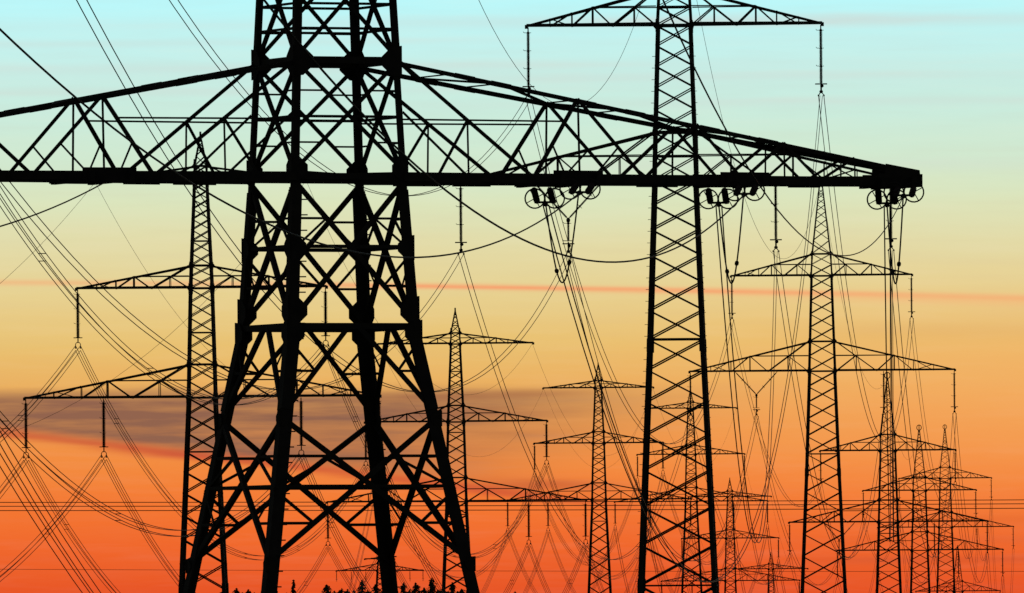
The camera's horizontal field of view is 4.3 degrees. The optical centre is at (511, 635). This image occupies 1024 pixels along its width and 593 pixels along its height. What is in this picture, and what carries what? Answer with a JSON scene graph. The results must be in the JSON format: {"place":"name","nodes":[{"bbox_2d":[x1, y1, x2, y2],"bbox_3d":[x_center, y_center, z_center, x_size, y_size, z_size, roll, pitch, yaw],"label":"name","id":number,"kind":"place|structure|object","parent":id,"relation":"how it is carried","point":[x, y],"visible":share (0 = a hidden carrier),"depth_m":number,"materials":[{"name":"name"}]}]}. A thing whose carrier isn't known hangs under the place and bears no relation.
{"place":"outdoors","nodes":[
{"label":"outdoors","id":0,"kind":"place"},
{"bbox_2d":[0,508,1023,510],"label":"conductor","id":1,"kind":"object","parent":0,"point":[483,510],"visible":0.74,"depth_m":1426.37,"materials":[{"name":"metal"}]},
{"bbox_2d":[0,503,1023,506],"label":"conductor","id":2,"kind":"object","parent":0,"point":[529,505],"visible":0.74,"depth_m":1426.22,"materials":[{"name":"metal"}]},
{"bbox_2d":[0,499,1023,502],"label":"conductor","id":3,"kind":"object","parent":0,"point":[514,501],"visible":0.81,"depth_m":1426.16,"materials":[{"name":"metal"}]},
{"bbox_2d":[0,0,1023,592],"label":"sky","id":4,"kind":"structure","parent":0,"point":[935,88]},
{"bbox_2d":[885,189,896,250],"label":"insulator string","id":5,"kind":"object","parent":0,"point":[892,240],"visible":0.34,"depth_m":913.29,"materials":[{"name":"metal"}]},
{"bbox_2d":[884,207,893,541],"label":"conductor bundle","id":6,"kind":"object","parent":5,"relation":"hanging from","point":[891,338],"visible":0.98,"depth_m":474.76,"materials":[{"name":"metal"}]},
{"bbox_2d":[888,251,955,556],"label":"conductor bundle","id":7,"kind":"object","parent":5,"relation":"hanging from","point":[910,427],"visible":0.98,"depth_m":1033.70,"materials":[{"name":"metal"}]},
{"bbox_3d":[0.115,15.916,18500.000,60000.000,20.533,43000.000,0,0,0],"label":"ground","id":8,"kind":"structure","parent":0,"visible":0},
{"bbox_2d":[23,132,381,592],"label":"lattice pylon","id":9,"kind":"object","parent":8,"relation":"on","point":[191,288],"visible":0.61,"depth_m":1110.24,"materials":[{"name":"metal"}]},
{"bbox_2d":[22,401,30,457],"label":"insulator string","id":10,"kind":"object","parent":9,"relation":"hanging from","point":[26,418],"visible":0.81,"depth_m":1111.58,"materials":[{"name":"ceramic"}]},
{"bbox_2d":[24,456,329,592],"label":"conductor bundle","id":11,"kind":"object","parent":10,"relation":"hanging from","point":[92,558],"visible":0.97,"depth_m":1166.46,"materials":[{"name":"metal"}]},
{"bbox_2d":[74,291,81,348],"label":"insulator string","id":12,"kind":"object","parent":9,"relation":"hanging from","point":[77,323],"visible":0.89,"depth_m":1111.37,"materials":[{"name":"ceramic"}]},
{"bbox_2d":[0,345,80,440],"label":"conductor bundle","id":13,"kind":"object","parent":12,"relation":"hanging from","point":[44,391],"visible":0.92,"depth_m":1087.15,"materials":[{"name":"metal"}]},
{"bbox_2d":[99,399,107,457],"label":"insulator string","id":14,"kind":"object","parent":9,"relation":"hanging from","point":[103,433],"visible":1,"depth_m":1111.28,"materials":[{"name":"ceramic"}]},
{"bbox_2d":[0,454,106,581],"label":"conductor bundle","id":15,"kind":"object","parent":14,"relation":"hanging from","point":[54,517],"visible":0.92,"depth_m":1078.81,"materials":[{"name":"metal"}]},
{"bbox_2d":[102,456,378,592],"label":"conductor bundle","id":16,"kind":"object","parent":14,"relation":"hanging from","point":[157,545],"visible":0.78,"depth_m":1160.01,"materials":[{"name":"metal"}]},
{"bbox_2d":[1,185,302,435],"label":"earth wire","id":17,"kind":"object","parent":9,"relation":"attached to","point":[139,359],"visible":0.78,"depth_m":1064.84,"materials":[{"name":"grey metal"}]},
{"bbox_2d":[297,397,305,454],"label":"insulator string","id":18,"kind":"object","parent":9,"relation":"hanging from","point":[301,412],"visible":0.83,"depth_m":1110.57,"materials":[{"name":"ceramic"}]},
{"bbox_2d":[0,411,303,536],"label":"conductor bundle","id":19,"kind":"object","parent":18,"relation":"hanging from","point":[108,506],"visible":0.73,"depth_m":819.61,"materials":[{"name":"metal"}]},
{"bbox_2d":[299,454,530,592],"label":"conductor bundle","id":20,"kind":"object","parent":18,"relation":"hanging from","point":[351,555],"visible":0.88,"depth_m":1173.34,"materials":[{"name":"metal"}]},
{"bbox_2d":[321,289,329,346],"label":"insulator string","id":21,"kind":"object","parent":9,"relation":"hanging from","point":[325,314],"visible":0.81,"depth_m":1110.46,"materials":[{"name":"ceramic"}]},
{"bbox_2d":[0,186,327,404],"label":"conductor bundle","id":22,"kind":"object","parent":21,"relation":"hanging from","point":[60,281],"visible":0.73,"depth_m":780.92,"materials":[{"name":"metal"}]},
{"bbox_2d":[336,556,423,590],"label":"lattice pylon","id":23,"kind":"object","parent":8,"relation":"on","point":[377,577],"visible":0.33,"depth_m":4699.13,"materials":[{"name":"metal"}]},
{"bbox_2d":[326,308,586,592],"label":"lattice pylon","id":24,"kind":"object","parent":8,"relation":"on","point":[448,421],"visible":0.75,"depth_m":1523.25,"materials":[{"name":"metal"}]},
{"bbox_2d":[326,504,329,545],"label":"insulator string","id":25,"kind":"object","parent":24,"relation":"hanging from","point":[327,530],"visible":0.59,"depth_m":1524.58,"materials":[{"name":"ceramic"}]},
{"bbox_2d":[326,531,508,592],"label":"conductor bundle","id":26,"kind":"object","parent":25,"relation":"hanging from","point":[357,591],"visible":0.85,"depth_m":1586.84,"materials":[{"name":"metal"}]},
{"bbox_2d":[364,432,367,465],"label":"insulator string","id":27,"kind":"object","parent":24,"relation":"hanging from","point":[365,455],"visible":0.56,"depth_m":1524.38,"materials":[{"name":"ceramic"}]},
{"bbox_2d":[76,347,367,559],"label":"conductor bundle","id":28,"kind":"object","parent":27,"relation":"hanging from","point":[168,492],"visible":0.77,"depth_m":1200.53,"materials":[{"name":"metal"}]},
{"bbox_2d":[543,422,549,464],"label":"insulator string","id":29,"kind":"object","parent":24,"relation":"hanging from","point":[546,442],"visible":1,"depth_m":1523.46,"materials":[{"name":"ceramic"}]},
{"bbox_2d":[324,346,548,557],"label":"conductor bundle","id":30,"kind":"object","parent":29,"relation":"hanging from","point":[403,502],"visible":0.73,"depth_m":1284.29,"materials":[{"name":"metal"}]},
{"bbox_2d":[0,0,922,592],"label":"lattice pylon","id":31,"kind":"object","parent":8,"relation":"on","point":[354,64],"visible":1,"depth_m":371.94,"materials":[{"name":"metal"}]},
{"bbox_2d":[0,182,104,226],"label":"conductor","id":32,"kind":"object","parent":31,"relation":"attached to","point":[51,207],"visible":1,"depth_m":354.44,"materials":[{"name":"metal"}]},
{"bbox_2d":[524,187,564,208],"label":"tension insulator","id":33,"kind":"object","parent":31,"relation":"attached to","point":[536,195],"visible":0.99,"depth_m":378.45,"materials":[{"name":"brown ceramic"}]},
{"bbox_2d":[559,178,600,199],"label":"tension insulator","id":34,"kind":"object","parent":31,"relation":"attached to","point":[572,190],"visible":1,"depth_m":370.80,"materials":[{"name":"brown ceramic"}]},
{"bbox_2d":[0,28,578,257],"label":"conductor","id":35,"kind":"object","parent":34,"relation":"attached to","point":[96,114],"visible":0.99,"depth_m":266.92,"materials":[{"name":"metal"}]},
{"bbox_2d":[545,195,578,282],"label":"jumper loop","id":36,"kind":"object","parent":34,"relation":"attached to","point":[569,262],"visible":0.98,"depth_m":373.39,"materials":[{"name":"metal"}]},
{"bbox_2d":[698,188,737,208],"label":"tension insulator","id":37,"kind":"object","parent":31,"relation":"attached to","point":[709,195],"visible":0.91,"depth_m":379.98,"materials":[{"name":"brown ceramic"}]},
{"bbox_2d":[718,197,743,283],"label":"jumper loop","id":38,"kind":"object","parent":37,"relation":"hanging from","point":[736,265],"visible":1,"depth_m":375.42,"materials":[{"name":"metal"}]},
{"bbox_2d":[724,180,764,200],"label":"tension insulator","id":39,"kind":"object","parent":31,"relation":"attached to","point":[752,192],"visible":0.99,"depth_m":373.12,"materials":[{"name":"brown ceramic"}]},
{"bbox_2d":[263,0,743,262],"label":"conductor","id":40,"kind":"object","parent":39,"relation":"attached to","point":[362,113],"visible":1,"depth_m":253.00,"materials":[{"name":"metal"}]},
{"bbox_2d":[867,189,906,209],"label":"tension insulator","id":41,"kind":"object","parent":31,"relation":"attached to","point":[878,195],"visible":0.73,"depth_m":381.49,"materials":[{"name":"brown ceramic"}]},
{"bbox_2d":[883,182,923,202],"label":"tension insulator","id":42,"kind":"object","parent":31,"relation":"attached to","point":[897,190],"visible":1,"depth_m":375.39,"materials":[{"name":"brown ceramic"}]},
{"bbox_2d":[662,0,902,255],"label":"conductor","id":43,"kind":"object","parent":42,"relation":"attached to","point":[740,153],"visible":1,"depth_m":216.29,"materials":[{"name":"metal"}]},
{"bbox_2d":[887,198,903,283],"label":"jumper loop","id":44,"kind":"object","parent":42,"relation":"hanging from","point":[898,265],"visible":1,"depth_m":377.46,"materials":[{"name":"metal"}]},
{"bbox_2d":[507,362,691,592],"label":"lattice pylon","id":45,"kind":"object","parent":8,"relation":"on","point":[603,443],"visible":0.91,"depth_m":2147.17,"materials":[{"name":"metal"}]},
{"bbox_2d":[506,502,508,530],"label":"insulator string","id":46,"kind":"object","parent":45,"relation":"hanging from","point":[507,518],"visible":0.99,"depth_m":2148.57,"materials":[{"name":"ceramic"}]},
{"bbox_2d":[507,528,615,591],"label":"conductor bundle","id":47,"kind":"object","parent":46,"relation":"hanging from","point":[524,568],"visible":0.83,"depth_m":2219.69,"materials":[{"name":"metal"}]},
{"bbox_2d":[533,445,535,474],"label":"insulator string","id":48,"kind":"object","parent":45,"relation":"hanging from","point":[534,452],"visible":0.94,"depth_m":2148.38,"materials":[{"name":"ceramic"}]},
{"bbox_2d":[364,464,535,580],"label":"conductor bundle","id":49,"kind":"object","parent":48,"relation":"hanging from","point":[487,563],"visible":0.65,"depth_m":1819.40,"materials":[{"name":"metal"}]},
{"bbox_2d":[534,474,638,565],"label":"conductor bundle","id":50,"kind":"object","parent":48,"relation":"hanging from","point":[564,540],"visible":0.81,"depth_m":2319.10,"materials":[{"name":"metal"}]},
{"bbox_2d":[546,503,549,530],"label":"insulator string","id":51,"kind":"object","parent":45,"relation":"hanging from","point":[547,510],"visible":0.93,"depth_m":2148.27,"materials":[{"name":"ceramic"}]},
{"bbox_2d":[395,529,549,592],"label":"conductor bundle","id":52,"kind":"object","parent":51,"relation":"hanging from","point":[527,583],"visible":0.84,"depth_m":2051.75,"materials":[{"name":"metal"}]},
{"bbox_2d":[661,445,664,473],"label":"insulator string","id":53,"kind":"object","parent":45,"relation":"hanging from","point":[662,457],"visible":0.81,"depth_m":2147.47,"materials":[{"name":"ceramic"}]},
{"bbox_2d":[545,464,663,578],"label":"conductor bundle","id":54,"kind":"object","parent":53,"relation":"hanging from","point":[576,536],"visible":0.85,"depth_m":1690.08,"materials":[{"name":"metal"}]},
{"bbox_2d":[21,569,1023,571],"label":"conductor","id":55,"kind":"object","parent":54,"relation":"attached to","point":[694,571],"visible":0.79,"depth_m":1899.98,"materials":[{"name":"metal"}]},
{"bbox_2d":[688,500,692,529],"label":"insulator string","id":56,"kind":"object","parent":45,"relation":"hanging from","point":[690,524],"visible":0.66,"depth_m":2147.27,"materials":[{"name":"ceramic"}]},
{"bbox_2d":[584,528,691,592],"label":"conductor bundle","id":57,"kind":"object","parent":56,"relation":"hanging from","point":[600,580],"visible":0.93,"depth_m":1593.66,"materials":[{"name":"metal"}]},
{"bbox_2d":[492,0,871,592],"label":"lattice pylon","id":58,"kind":"object","parent":8,"relation":"on","point":[642,581],"visible":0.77,"depth_m":912.77,"materials":[{"name":"metal"}]},
{"bbox_2d":[455,187,466,254],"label":"insulator string","id":59,"kind":"object","parent":58,"relation":"hanging from","point":[460,220],"visible":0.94,"depth_m":914.59,"materials":[{"name":"metal"}]},
{"bbox_2d":[0,182,463,389],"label":"conductor bundle","id":60,"kind":"object","parent":59,"relation":"hanging from","point":[158,335],"visible":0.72,"depth_m":615.06,"materials":[{"name":"metal"}]},
{"bbox_2d":[458,255,691,559],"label":"conductor bundle","id":61,"kind":"object","parent":59,"relation":"hanging from","point":[525,439],"visible":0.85,"depth_m":1034.53,"materials":[{"name":"metal"}]},
{"bbox_2d":[522,28,533,98],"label":"insulator string","id":62,"kind":"object","parent":58,"relation":"hanging from","point":[528,58],"visible":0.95,"depth_m":914.38,"materials":[{"name":"metal"}]},
{"bbox_2d":[169,0,527,195],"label":"conductor bundle","id":63,"kind":"object","parent":62,"relation":"hanging from","point":[290,138],"visible":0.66,"depth_m":651.70,"materials":[{"name":"metal"}]},
{"bbox_2d":[527,104,733,443],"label":"conductor bundle","id":64,"kind":"object","parent":62,"relation":"hanging from","point":[594,324],"visible":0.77,"depth_m":1057.29,"materials":[{"name":"metal"}]},
{"bbox_2d":[479,1,641,104],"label":"earth wire","id":65,"kind":"object","parent":58,"relation":"attached to","point":[524,77],"visible":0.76,"depth_m":631.51,"materials":[{"name":"grey metal"}]},
{"bbox_2d":[537,186,598,255],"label":"vee insulator","id":66,"kind":"object","parent":58,"relation":"attached to","point":[572,214],"visible":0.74,"depth_m":914.27,"materials":[{"name":"brown ceramic"}]},
{"bbox_2d":[76,0,566,391],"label":"conductor bundle","id":67,"kind":"object","parent":66,"relation":"hanging from","point":[234,243],"visible":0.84,"depth_m":551.50,"materials":[{"name":"metal"}]},
{"bbox_2d":[566,257,757,560],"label":"conductor bundle","id":68,"kind":"object","parent":66,"relation":"hanging from","point":[621,440],"visible":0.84,"depth_m":1035.08,"materials":[{"name":"metal"}]},
{"bbox_2d":[770,187,781,251],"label":"insulator string","id":69,"kind":"object","parent":58,"relation":"hanging from","point":[775,220],"visible":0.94,"depth_m":913.64,"materials":[{"name":"metal"}]},
{"bbox_2d":[715,205,776,542],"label":"conductor bundle","id":70,"kind":"object","parent":69,"relation":"hanging from","point":[735,380],"visible":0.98,"depth_m":470.75,"materials":[{"name":"metal"}]},
{"bbox_2d":[773,252,885,557],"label":"conductor bundle","id":71,"kind":"object","parent":69,"relation":"hanging from","point":[807,433],"visible":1,"depth_m":1038.59,"materials":[{"name":"metal"}]},
{"bbox_2d":[815,26,826,95],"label":"insulator string","id":72,"kind":"object","parent":58,"relation":"hanging from","point":[821,83],"visible":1,"depth_m":913.50,"materials":[{"name":"metal"}]},
{"bbox_2d":[543,95,822,582],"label":"conductor bundle","id":73,"kind":"object","parent":72,"relation":"hanging from","point":[609,411],"visible":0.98,"depth_m":491.03,"materials":[{"name":"metal"}]},
{"bbox_2d":[818,96,912,442],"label":"conductor bundle","id":74,"kind":"object","parent":72,"relation":"hanging from","point":[849,302],"visible":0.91,"depth_m":1036.56,"materials":[{"name":"metal"}]},
{"bbox_2d":[614,393,768,592],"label":"lattice pylon","id":75,"kind":"object","parent":8,"relation":"on","point":[695,487],"visible":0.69,"depth_m":2579.11,"materials":[{"name":"metal"}]},
{"bbox_2d":[661,478,799,592],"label":"lattice pylon","id":76,"kind":"object","parent":8,"relation":"on","point":[726,548],"visible":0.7,"depth_m":2856.21,"materials":[{"name":"metal"}]},
{"bbox_2d":[734,552,808,592],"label":"lattice pylon","id":77,"kind":"object","parent":8,"relation":"on","point":[768,568],"visible":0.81,"depth_m":3199.42,"materials":[{"name":"metal"}]},
{"bbox_2d":[688,187,955,592],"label":"lattice pylon","id":78,"kind":"object","parent":8,"relation":"on","point":[834,370],"visible":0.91,"depth_m":1488.82,"materials":[{"name":"metal"}]},
{"bbox_2d":[687,373,692,415],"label":"insulator string","id":79,"kind":"object","parent":78,"relation":"hanging from","point":[690,395],"visible":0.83,"depth_m":1490.59,"materials":[{"name":"ceramic"}]},
{"bbox_2d":[689,416,789,583],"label":"conductor bundle","id":80,"kind":"object","parent":79,"relation":"hanging from","point":[723,523],"visible":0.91,"depth_m":1643.70,"materials":[{"name":"metal"}]},
{"bbox_2d":[728,278,735,319],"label":"insulator string","id":81,"kind":"object","parent":78,"relation":"hanging from","point":[732,313],"visible":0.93,"depth_m":1490.38,"materials":[{"name":"ceramic"}]},
{"bbox_2d":[731,323,821,506],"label":"conductor bundle","id":82,"kind":"object","parent":81,"relation":"hanging from","point":[758,424],"visible":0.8,"depth_m":1595.16,"materials":[{"name":"metal"}]},
{"bbox_2d":[735,372,776,416],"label":"vee insulator","id":83,"kind":"object","parent":78,"relation":"attached to","point":[756,395],"visible":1,"depth_m":1490.27,"materials":[{"name":"brown ceramic"}]},
{"bbox_2d":[755,417,840,584],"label":"conductor bundle","id":84,"kind":"object","parent":83,"relation":"hanging from","point":[781,514],"visible":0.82,"depth_m":1607.31,"materials":[{"name":"metal"}]},
{"bbox_2d":[880,371,886,414],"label":"insulator string","id":85,"kind":"object","parent":78,"relation":"hanging from","point":[883,396],"visible":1,"depth_m":1489.64,"materials":[{"name":"ceramic"}]},
{"bbox_2d":[882,415,935,582],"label":"conductor bundle","id":86,"kind":"object","parent":85,"relation":"hanging from","point":[900,515],"visible":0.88,"depth_m":1622.65,"materials":[{"name":"metal"}]},
{"bbox_2d":[908,276,914,318],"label":"insulator string","id":87,"kind":"object","parent":78,"relation":"hanging from","point":[911,295],"visible":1,"depth_m":1489.50,"materials":[{"name":"ceramic"}]},
{"bbox_2d":[910,319,956,505],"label":"conductor bundle","id":88,"kind":"object","parent":87,"relation":"hanging from","point":[925,421],"visible":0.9,"depth_m":1599.41,"materials":[{"name":"metal"}]},
{"bbox_2d":[951,371,957,413],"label":"insulator string","id":89,"kind":"object","parent":78,"relation":"hanging from","point":[954,398],"visible":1,"depth_m":1489.29,"materials":[{"name":"ceramic"}]},
{"bbox_2d":[953,415,988,582],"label":"conductor bundle","id":90,"kind":"object","parent":89,"relation":"hanging from","point":[965,509],"visible":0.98,"depth_m":1598.57,"materials":[{"name":"metal"}]},
{"bbox_2d":[788,372,988,592],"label":"lattice pylon","id":91,"kind":"object","parent":8,"relation":"on","point":[878,522],"visible":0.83,"depth_m":1988.85,"materials":[{"name":"metal"}]},
{"bbox_2d":[836,425,1003,592],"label":"lattice pylon","id":92,"kind":"object","parent":8,"relation":"on","point":[912,531],"visible":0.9,"depth_m":2378.86,"materials":[{"name":"metal"}]},
{"bbox_2d":[877,424,1013,592],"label":"lattice pylon","id":93,"kind":"object","parent":8,"relation":"on","point":[939,527],"visible":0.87,"depth_m":2907.84,"materials":[{"name":"metal"}]},
{"bbox_2d":[915,545,1000,592],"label":"lattice pylon","id":94,"kind":"object","parent":8,"relation":"on","point":[962,581],"visible":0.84,"depth_m":3199.14,"materials":[{"name":"metal"}]},
{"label":"insulator string","id":95,"kind":"object","parent":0,"visible":0},
{"bbox_2d":[0,431,372,592],"bbox_3d":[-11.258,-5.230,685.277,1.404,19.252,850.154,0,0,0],"label":"conductor bundle","id":96,"kind":"object","parent":95,"relation":"hanging from","point":[65,539],"visible":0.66,"depth_m":345.12,"materials":[{"name":"metal"}]},
{"bbox_2d":[385,465,587,592],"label":"conductor bundle","id":97,"kind":"object","parent":95,"relation":"hanging from","point":[429,563],"visible":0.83,"depth_m":1180.68,"materials":[{"name":"metal"}]},
{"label":"insulator string","id":98,"kind":"object","parent":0,"visible":0},
{"bbox_2d":[527,529,651,592],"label":"conductor bundle","id":99,"kind":"object","parent":98,"relation":"hanging from","point":[544,578],"visible":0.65,"depth_m":1571.32,"materials":[{"name":"metal"}]},
{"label":"insulator string","id":100,"kind":"object","parent":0,"visible":0},
{"bbox_2d":[547,529,647,592],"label":"conductor bundle","id":101,"kind":"object","parent":100,"relation":"hanging from","point":[566,574],"visible":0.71,"depth_m":2209.62,"materials":[{"name":"metal"}]},
{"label":"insulator string","id":102,"kind":"object","parent":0,"visible":0},
{"bbox_2d":[662,472,745,564],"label":"conductor bundle","id":103,"kind":"object","parent":102,"relation":"hanging from","point":[684,534],"visible":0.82,"depth_m":2325.63,"materials":[{"name":"metal"}]},
{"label":"insulator string","id":104,"kind":"object","parent":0,"visible":0},
{"bbox_2d":[649,527,734,592],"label":"conductor bundle","id":105,"kind":"object","parent":104,"relation":"hanging from","point":[664,569],"visible":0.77,"depth_m":2236.68,"materials":[{"name":"metal"}]},
{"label":"insulator string","id":106,"kind":"object","parent":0,"visible":0},
{"bbox_2d":[690,525,768,592],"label":"conductor bundle","id":107,"kind":"object","parent":106,"relation":"hanging from","point":[757,565],"visible":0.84,"depth_m":2486.43,"materials":[{"name":"metal"}]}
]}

